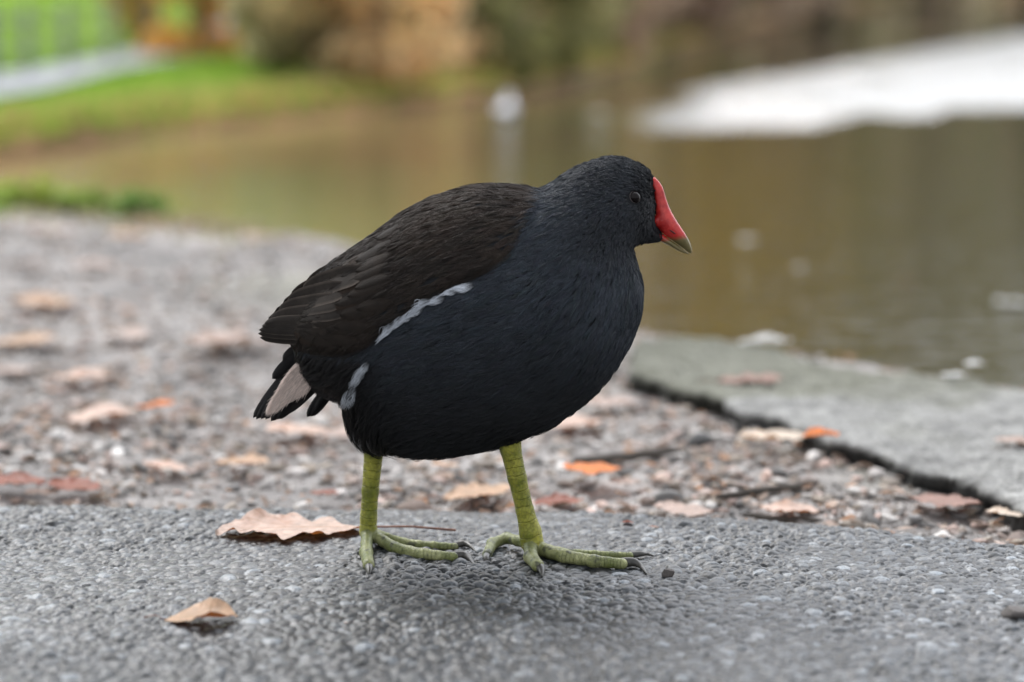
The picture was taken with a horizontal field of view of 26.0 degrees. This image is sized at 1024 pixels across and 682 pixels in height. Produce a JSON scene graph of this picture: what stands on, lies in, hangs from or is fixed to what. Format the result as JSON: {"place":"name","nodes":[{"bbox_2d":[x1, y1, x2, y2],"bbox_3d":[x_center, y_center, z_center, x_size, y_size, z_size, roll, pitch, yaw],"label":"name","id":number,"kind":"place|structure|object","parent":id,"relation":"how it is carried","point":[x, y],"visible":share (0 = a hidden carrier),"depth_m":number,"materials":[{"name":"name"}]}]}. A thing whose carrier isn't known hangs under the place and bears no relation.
{"place":"outdoors","nodes":[
{"label":"outdoors","id":0,"kind":"place"},
{"bbox_2d":[0,199,283,257],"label":"shore grass","id":1,"kind":"structure","parent":0,"point":[237,228],"depth_m":3.47,"materials":[{"name":"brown plant"}]},
{"bbox_2d":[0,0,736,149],"bbox_3d":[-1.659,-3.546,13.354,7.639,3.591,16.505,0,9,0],"label":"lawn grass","id":2,"kind":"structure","parent":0,"point":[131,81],"depth_m":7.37,"materials":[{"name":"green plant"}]},
{"bbox_2d":[0,0,905,159],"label":"bank","id":3,"kind":"structure","parent":0,"point":[33,144],"depth_m":7.79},
{"bbox_2d":[0,0,157,71],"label":"post fence","id":4,"kind":"object","parent":3,"relation":"on","point":[66,16],"visible":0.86,"depth_m":7.61,"materials":[{"name":"green wood"}]},
{"bbox_2d":[0,14,256,94],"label":"footpath","id":5,"kind":"structure","parent":3,"relation":"on","point":[38,77],"depth_m":7.40,"materials":[{"name":"grey concrete"}]},
{"bbox_2d":[100,0,165,50],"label":"bush","id":6,"kind":"object","parent":3,"relation":"on","point":[135,21],"visible":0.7,"depth_m":8.71,"materials":[{"name":"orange plant"}]},
{"bbox_2d":[136,0,250,60],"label":"bush","id":7,"kind":"object","parent":3,"relation":"on","point":[204,14],"visible":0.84,"depth_m":8.39,"materials":[{"name":"orange plant"}]},
{"bbox_2d":[217,0,341,75],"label":"bush","id":8,"kind":"object","parent":3,"relation":"on","point":[267,44],"visible":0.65,"depth_m":7.70,"materials":[{"name":"green plant"}]},
{"bbox_2d":[257,0,392,80],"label":"bush","id":9,"kind":"object","parent":3,"relation":"on","point":[347,26],"visible":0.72,"depth_m":7.62,"materials":[{"name":"brown plant"}]},
{"bbox_2d":[0,24,710,141],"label":"bank grass","id":10,"kind":"structure","parent":3,"relation":"on","point":[476,74],"depth_m":7.18,"materials":[{"name":"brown plant"}]},
{"bbox_2d":[317,0,469,90],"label":"bush","id":11,"kind":"object","parent":3,"relation":"on","point":[398,57],"visible":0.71,"depth_m":7.79,"materials":[{"name":"brown plant"}]},
{"bbox_2d":[362,0,496,71],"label":"bush","id":12,"kind":"object","parent":3,"relation":"on","point":[407,16],"visible":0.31,"depth_m":8.40,"materials":[{"name":"brown plant"}]},
{"bbox_2d":[433,0,556,82],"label":"bush","id":13,"kind":"object","parent":3,"relation":"on","point":[528,60],"visible":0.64,"depth_m":8.53,"materials":[{"name":"green plant"}]},
{"bbox_2d":[454,0,630,32],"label":"bush","id":14,"kind":"object","parent":3,"relation":"on","point":[541,7],"visible":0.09,"depth_m":9.82,"materials":[{"name":"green plant"}]},
{"bbox_2d":[497,0,640,74],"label":"bush","id":15,"kind":"object","parent":3,"relation":"on","point":[573,47],"visible":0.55,"depth_m":9.07,"materials":[{"name":"green plant"}]},
{"bbox_2d":[515,0,694,58],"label":"bush","id":16,"kind":"object","parent":3,"relation":"on","point":[635,36],"visible":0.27,"depth_m":10.50,"materials":[{"name":"brown plant"}]},
{"bbox_2d":[617,0,704,23],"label":"bush","id":17,"kind":"object","parent":3,"relation":"on","point":[662,11],"visible":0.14,"depth_m":13.16,"materials":[{"name":"brown plant"}]},
{"bbox_2d":[654,2,680,32],"bbox_3d":[1.007,-3.604,13.780,3.278,4.008,3.094,4,10,22],"label":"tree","id":18,"kind":"object","parent":3,"relation":"on","point":[659,26],"visible":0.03,"depth_m":14.08,"materials":[{"name":"brown plant"}]},
{"bbox_2d":[623,0,733,19],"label":"bush","id":19,"kind":"object","parent":3,"relation":"on","point":[668,7],"visible":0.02,"depth_m":13.69,"materials":[{"name":"brown plant"}]},
{"bbox_2d":[618,0,740,36],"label":"bush","id":20,"kind":"object","parent":3,"relation":"on","point":[713,13],"visible":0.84,"depth_m":12.77,"materials":[{"name":"brown plant"}]},
{"bbox_2d":[681,0,805,33],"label":"bush","id":21,"kind":"object","parent":3,"relation":"on","point":[775,6],"visible":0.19,"depth_m":16.18,"materials":[{"name":"brown plant"}]},
{"bbox_2d":[729,0,849,19],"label":"bush","id":22,"kind":"object","parent":3,"relation":"on","point":[818,5],"visible":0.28,"depth_m":19.14,"materials":[{"name":"brown plant"}]},
{"bbox_2d":[799,0,838,13],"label":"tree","id":23,"kind":"object","parent":3,"relation":"on","point":[827,8],"visible":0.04,"depth_m":26.00,"materials":[{"name":"brown plant"}]},
{"bbox_2d":[827,0,934,6],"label":"bush","id":24,"kind":"object","parent":3,"relation":"on","point":[908,3],"visible":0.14,"depth_m":26.09,"materials":[{"name":"brown plant"}]},
{"bbox_2d":[0,0,1023,389],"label":"water","id":25,"kind":"structure","parent":0,"point":[858,162],"depth_m":5.32,"materials":[{"name":"brown liquid"}]},
{"bbox_2d":[494,93,515,118],"bbox_3d":[-0.020,-0.757,7.195,0.065,0.085,0.196,1,9,6],"label":"gull","id":26,"kind":"object","parent":25,"relation":"on","point":[506,109],"visible":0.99,"depth_m":7.16,"materials":[{"name":"white"}]},
{"bbox_2d":[739,238,756,241],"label":"floating leaf","id":27,"kind":"object","parent":25,"relation":"on","point":[742,239],"visible":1,"depth_m":3.88,"materials":[{"name":"plant"}]},
{"bbox_2d":[995,297,1023,304],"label":"floating leaf","id":28,"kind":"object","parent":25,"relation":"on","point":[1003,301],"visible":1,"depth_m":3.12,"materials":[{"name":"grey plant"}]},
{"bbox_2d":[0,504,1023,681],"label":"path","id":29,"kind":"structure","parent":0,"point":[85,590],"depth_m":1.35,"materials":[{"name":"grey asphalt"}]},
{"bbox_2d":[144,597,237,621],"bbox_3d":[-0.189,0.160,1.309,0.050,0.011,0.031,4,10,23],"label":"fallen leaf","id":30,"kind":"object","parent":29,"relation":"on","point":[212,607],"visible":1,"depth_m":1.31,"materials":[{"name":"beige plant"}]},
{"bbox_2d":[215,508,455,539],"bbox_3d":[-0.120,0.124,1.518,0.164,0.012,0.066,0,9,-2],"label":"fallen leaf","id":31,"kind":"object","parent":29,"relation":"on","point":[286,526],"visible":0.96,"depth_m":1.52,"materials":[{"name":"beige plant"}]},
{"bbox_2d":[253,155,691,576],"bbox_3d":[-0.027,0.012,1.444,0.287,0.262,0.121,0,9,0],"label":"moorhen","id":32,"kind":"object","parent":29,"relation":"on","point":[504,319],"visible":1,"depth_m":1.40,"materials":[{"name":"black"}]},
{"bbox_2d":[661,568,674,577],"bbox_3d":[0.099,0.147,1.409,0.008,0.006,0.006,0,9,0],"label":"pebble","id":33,"kind":"object","parent":29,"relation":"on","point":[667,572],"visible":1,"depth_m":1.41,"materials":[{"name":"stone"}]},
{"bbox_2d":[1001,605,1023,618],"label":"pebble","id":34,"kind":"object","parent":29,"relation":"on","point":[1014,612],"visible":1,"depth_m":1.32,"materials":[{"name":"stone"}]},
{"bbox_2d":[0,208,1023,544],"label":"shore ground","id":35,"kind":"structure","parent":0,"point":[190,246],"depth_m":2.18,"materials":[{"name":"grey gravel"}]},
{"bbox_2d":[0,179,22,215],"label":"shore plant","id":36,"kind":"object","parent":35,"relation":"on","point":[4,187],"visible":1,"depth_m":3.62,"materials":[{"name":"green plant"}]},
{"bbox_2d":[0,367,33,372],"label":"fallen leaf","id":37,"kind":"object","parent":35,"relation":"on","point":[11,369],"visible":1,"depth_m":2.23,"materials":[{"name":"beige plant"}]},
{"bbox_2d":[7,259,41,265],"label":"fallen leaf","id":38,"kind":"object","parent":35,"relation":"on","point":[33,262],"visible":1,"depth_m":2.91,"materials":[{"name":"grey plant"}]},
{"bbox_2d":[0,332,54,343],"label":"fallen leaf","id":39,"kind":"object","parent":35,"relation":"on","point":[33,337],"visible":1,"depth_m":2.39,"materials":[{"name":"beige plant"}]},
{"bbox_2d":[0,173,62,211],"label":"shore plant","id":40,"kind":"object","parent":35,"relation":"on","point":[38,190],"visible":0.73,"depth_m":3.72,"materials":[{"name":"green plant"}]},
{"bbox_2d":[0,471,63,484],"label":"fallen leaf","id":41,"kind":"object","parent":35,"relation":"on","point":[17,477],"visible":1,"depth_m":1.73,"materials":[{"name":"red plant"}]},
{"bbox_2d":[24,487,64,494],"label":"fallen leaf","id":42,"kind":"object","parent":35,"relation":"on","point":[45,490],"visible":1,"depth_m":1.71,"materials":[{"name":"beige plant"}]},
{"bbox_2d":[12,291,92,305],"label":"fallen leaf","id":43,"kind":"object","parent":35,"relation":"on","point":[39,298],"visible":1,"depth_m":2.63,"materials":[{"name":"beige plant"}]},
{"bbox_2d":[47,476,111,489],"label":"fallen leaf","id":44,"kind":"object","parent":35,"relation":"on","point":[71,483],"visible":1,"depth_m":1.73,"materials":[{"name":"plant"}]},
{"bbox_2d":[50,185,112,214],"bbox_3d":[-0.718,-0.223,3.711,0.098,0.082,0.104,4,10,23],"label":"shore plant","id":45,"kind":"object","parent":35,"relation":"on","point":[74,199],"visible":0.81,"depth_m":3.69,"materials":[{"name":"green plant"}]},
{"bbox_2d":[54,368,128,379],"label":"fallen leaf","id":46,"kind":"object","parent":35,"relation":"on","point":[86,372],"visible":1,"depth_m":2.19,"materials":[{"name":"beige plant"}]},
{"bbox_2d":[48,402,135,421],"bbox_3d":[-0.370,0.064,1.983,0.056,0.009,0.072,7,11,35],"label":"fallen leaf","id":47,"kind":"object","parent":35,"relation":"on","point":[97,410],"visible":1,"depth_m":2.00,"materials":[{"name":"beige plant"}]},
{"bbox_2d":[67,259,118,266],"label":"fallen leaf","id":48,"kind":"object","parent":35,"relation":"on","point":[99,262],"visible":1,"depth_m":2.91,"materials":[{"name":"grey plant"}]},
{"bbox_2d":[107,230,147,236],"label":"fallen leaf","id":49,"kind":"object","parent":35,"relation":"on","point":[123,233],"visible":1,"depth_m":3.21,"materials":[{"name":"beige plant"}]},
{"bbox_2d":[107,326,149,337],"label":"fallen leaf","id":50,"kind":"object","parent":35,"relation":"on","point":[131,331],"visible":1,"depth_m":2.43,"materials":[{"name":"beige plant"}]},
{"bbox_2d":[105,186,175,221],"bbox_3d":[-0.615,-0.212,3.639,0.116,0.092,0.090,-7,12,-37],"label":"shore plant","id":51,"kind":"object","parent":35,"relation":"on","point":[133,200],"visible":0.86,"depth_m":3.61,"materials":[{"name":"green plant"}]},
{"bbox_2d":[128,218,168,224],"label":"fallen leaf","id":52,"kind":"object","parent":35,"relation":"on","point":[150,220],"visible":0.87,"depth_m":3.44,"materials":[{"name":"beige plant"}]},
{"bbox_2d":[136,399,174,407],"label":"fallen leaf","id":53,"kind":"object","parent":35,"relation":"on","point":[161,402],"visible":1,"depth_m":2.00,"materials":[{"name":"orange plant"}]},
{"bbox_2d":[142,460,185,469],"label":"fallen leaf","id":54,"kind":"object","parent":35,"relation":"on","point":[173,465],"visible":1,"depth_m":1.79,"materials":[{"name":"beige plant"}]},
{"bbox_2d":[165,407,203,415],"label":"fallen leaf","id":55,"kind":"object","parent":35,"relation":"on","point":[186,410],"visible":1,"depth_m":2.01,"materials":[{"name":"grey plant"}]},
{"bbox_2d":[176,220,222,228],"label":"fallen leaf","id":56,"kind":"object","parent":35,"relation":"on","point":[197,223],"visible":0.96,"depth_m":3.35,"materials":[{"name":"beige plant"}]},
{"bbox_2d":[188,328,267,344],"bbox_3d":[-0.290,-0.003,2.354,0.104,0.012,0.074,1,10,9],"label":"fallen leaf","id":57,"kind":"object","parent":35,"relation":"on","point":[211,335],"visible":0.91,"depth_m":2.37,"materials":[{"name":"beige plant"}]},
{"bbox_2d":[203,454,268,464],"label":"fallen leaf","id":58,"kind":"object","parent":35,"relation":"on","point":[251,459],"visible":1,"depth_m":1.81,"materials":[{"name":"beige plant"}]},
{"bbox_2d":[236,234,275,238],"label":"fallen leaf","id":59,"kind":"object","parent":35,"relation":"on","point":[253,235],"visible":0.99,"depth_m":3.17,"materials":[{"name":"beige plant"}]},
{"bbox_2d":[265,422,339,433],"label":"fallen leaf","id":60,"kind":"object","parent":35,"relation":"on","point":[289,428],"visible":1,"depth_m":1.94,"materials":[{"name":"beige plant"}]},
{"bbox_2d":[309,489,338,494],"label":"fallen leaf","id":61,"kind":"object","parent":35,"relation":"on","point":[329,492],"visible":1,"depth_m":1.71,"materials":[{"name":"beige plant"}]},
{"bbox_2d":[321,425,347,436],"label":"fallen leaf","id":62,"kind":"object","parent":35,"relation":"on","point":[340,431],"visible":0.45,"depth_m":1.92,"materials":[{"name":"beige plant"}]},
{"bbox_2d":[395,499,435,510],"bbox_3d":[-0.073,0.128,1.672,0.033,0.017,0.028,8,12,40],"label":"stone","id":63,"kind":"object","parent":35,"relation":"on","point":[416,504],"visible":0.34,"depth_m":1.66,"materials":[{"name":"grey stone"}]},
{"bbox_2d":[431,461,459,466],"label":"fallen leaf","id":64,"kind":"object","parent":35,"relation":"on","point":[439,463],"visible":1,"depth_m":1.81,"materials":[{"name":"beige plant"}]},
{"bbox_2d":[422,482,509,499],"bbox_3d":[-0.029,0.116,1.685,0.040,0.006,0.072,8,12,40],"label":"fallen leaf","id":65,"kind":"object","parent":35,"relation":"on","point":[472,489],"visible":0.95,"depth_m":1.69,"materials":[{"name":"beige plant"}]},
{"bbox_2d":[0,210,1023,544],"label":"leaf litter","id":66,"kind":"object","parent":35,"relation":"on","point":[626,508],"visible":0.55,"depth_m":1.88,"materials":[{"name":"plant"}]},
{"bbox_2d":[534,492,583,505],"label":"fallen leaf","id":67,"kind":"object","parent":35,"relation":"on","point":[555,498],"visible":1,"depth_m":1.68,"materials":[{"name":"red plant"}]},
{"bbox_2d":[557,414,602,426],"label":"fallen leaf","id":68,"kind":"object","parent":35,"relation":"on","point":[576,420],"visible":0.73,"depth_m":1.98,"materials":[{"name":"beige plant"}]},
{"bbox_2d":[561,462,638,474],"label":"fallen leaf","id":69,"kind":"object","parent":35,"relation":"on","point":[593,468],"visible":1,"depth_m":1.75,"materials":[{"name":"orange plant"}]},
{"bbox_2d":[588,395,657,405],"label":"fallen leaf","id":70,"kind":"object","parent":35,"relation":"on","point":[604,401],"visible":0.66,"depth_m":2.06,"materials":[{"name":"beige plant"}]},
{"bbox_2d":[609,477,639,483],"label":"fallen leaf","id":71,"kind":"object","parent":35,"relation":"on","point":[622,480],"visible":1,"depth_m":1.74,"materials":[{"name":"beige plant"}]},
{"bbox_2d":[572,447,683,462],"bbox_3d":[0.097,0.096,1.840,0.094,0.012,0.012,-2,10,-10],"label":"stick","id":72,"kind":"object","parent":35,"relation":"on","point":[629,456],"visible":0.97,"depth_m":1.84,"materials":[{"name":"wood"}]},
{"bbox_2d":[655,490,683,502],"bbox_3d":[0.120,0.121,1.705,0.023,0.013,0.016,0,9,0],"label":"stone","id":73,"kind":"object","parent":35,"relation":"on","point":[664,495],"visible":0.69,"depth_m":1.70,"materials":[{"name":"grey stone"}]},
{"bbox_2d":[653,500,729,515],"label":"fallen leaf","id":74,"kind":"object","parent":35,"relation":"on","point":[691,509],"visible":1,"depth_m":1.65,"materials":[{"name":"beige plant"}]},
{"bbox_2d":[684,431,712,447],"bbox_3d":[0.161,0.086,1.900,0.020,0.017,0.022,7,12,37],"label":"stone","id":75,"kind":"object","parent":35,"relation":"on","point":[698,439],"visible":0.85,"depth_m":1.89,"materials":[{"name":"grey stone"}]},
{"bbox_2d":[715,481,817,498],"bbox_3d":[0.197,0.115,1.712,0.097,0.007,0.009,-5,11,-30],"label":"stick","id":76,"kind":"object","parent":35,"relation":"on","point":[755,491],"visible":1,"depth_m":1.71,"materials":[{"name":"brown wood"}]},
{"bbox_2d":[738,428,802,440],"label":"fallen leaf","id":77,"kind":"object","parent":35,"relation":"on","point":[780,434],"visible":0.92,"depth_m":1.86,"materials":[{"name":"beige plant"}]},
{"bbox_2d":[742,513,822,521],"bbox_3d":[0.200,0.131,1.637,0.060,0.005,0.009,2,10,15],"label":"stick","id":78,"kind":"object","parent":35,"relation":"on","point":[779,517],"visible":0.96,"depth_m":1.64,"materials":[{"name":"brown wood"}]},
{"bbox_2d":[759,499,836,512],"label":"fallen leaf","id":79,"kind":"object","parent":35,"relation":"on","point":[786,505],"visible":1,"depth_m":1.65,"materials":[{"name":"beige plant"}]},
{"bbox_2d":[802,427,838,436],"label":"fallen leaf","id":80,"kind":"object","parent":35,"relation":"on","point":[813,431],"visible":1,"depth_m":1.81,"materials":[{"name":"orange plant"}]},
{"bbox_2d":[623,335,1023,531],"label":"stone slab","id":81,"kind":"structure","parent":35,"relation":"on","point":[919,431],"depth_m":1.97,"materials":[{"name":"concrete"}]},
{"bbox_2d":[699,373,783,382],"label":"fallen leaf","id":82,"kind":"object","parent":81,"relation":"on","point":[767,377],"visible":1,"depth_m":2.09,"materials":[{"name":"beige plant"}]},
{"bbox_2d":[723,334,791,342],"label":"fallen leaf","id":83,"kind":"object","parent":81,"relation":"on","point":[766,338],"visible":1,"depth_m":2.30,"materials":[{"name":"beige plant"}]},
{"bbox_2d":[940,372,968,375],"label":"fallen leaf","id":84,"kind":"object","parent":81,"relation":"on","point":[953,374],"visible":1,"depth_m":2.10,"materials":[{"name":"grey plant"}]},
{"bbox_2d":[964,359,985,365],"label":"fallen leaf","id":85,"kind":"object","parent":81,"relation":"on","point":[972,362],"visible":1,"depth_m":2.16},
{"bbox_2d":[993,436,1023,442],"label":"fallen leaf","id":86,"kind":"object","parent":81,"relation":"on","point":[1018,439],"visible":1,"depth_m":1.80,"materials":[{"name":"beige plant"}]},
{"bbox_2d":[890,492,981,507],"bbox_3d":[0.321,0.118,1.665,0.040,0.006,0.067,-5,11,-29],"label":"fallen leaf","id":87,"kind":"object","parent":35,"relation":"on","point":[939,500],"visible":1,"depth_m":1.66,"materials":[{"name":"brown plant"}]},
{"bbox_2d":[986,506,1023,516],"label":"fallen leaf","id":88,"kind":"object","parent":35,"relation":"on","point":[1000,510],"visible":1,"depth_m":1.61,"materials":[{"name":"beige plant"}]}
]}

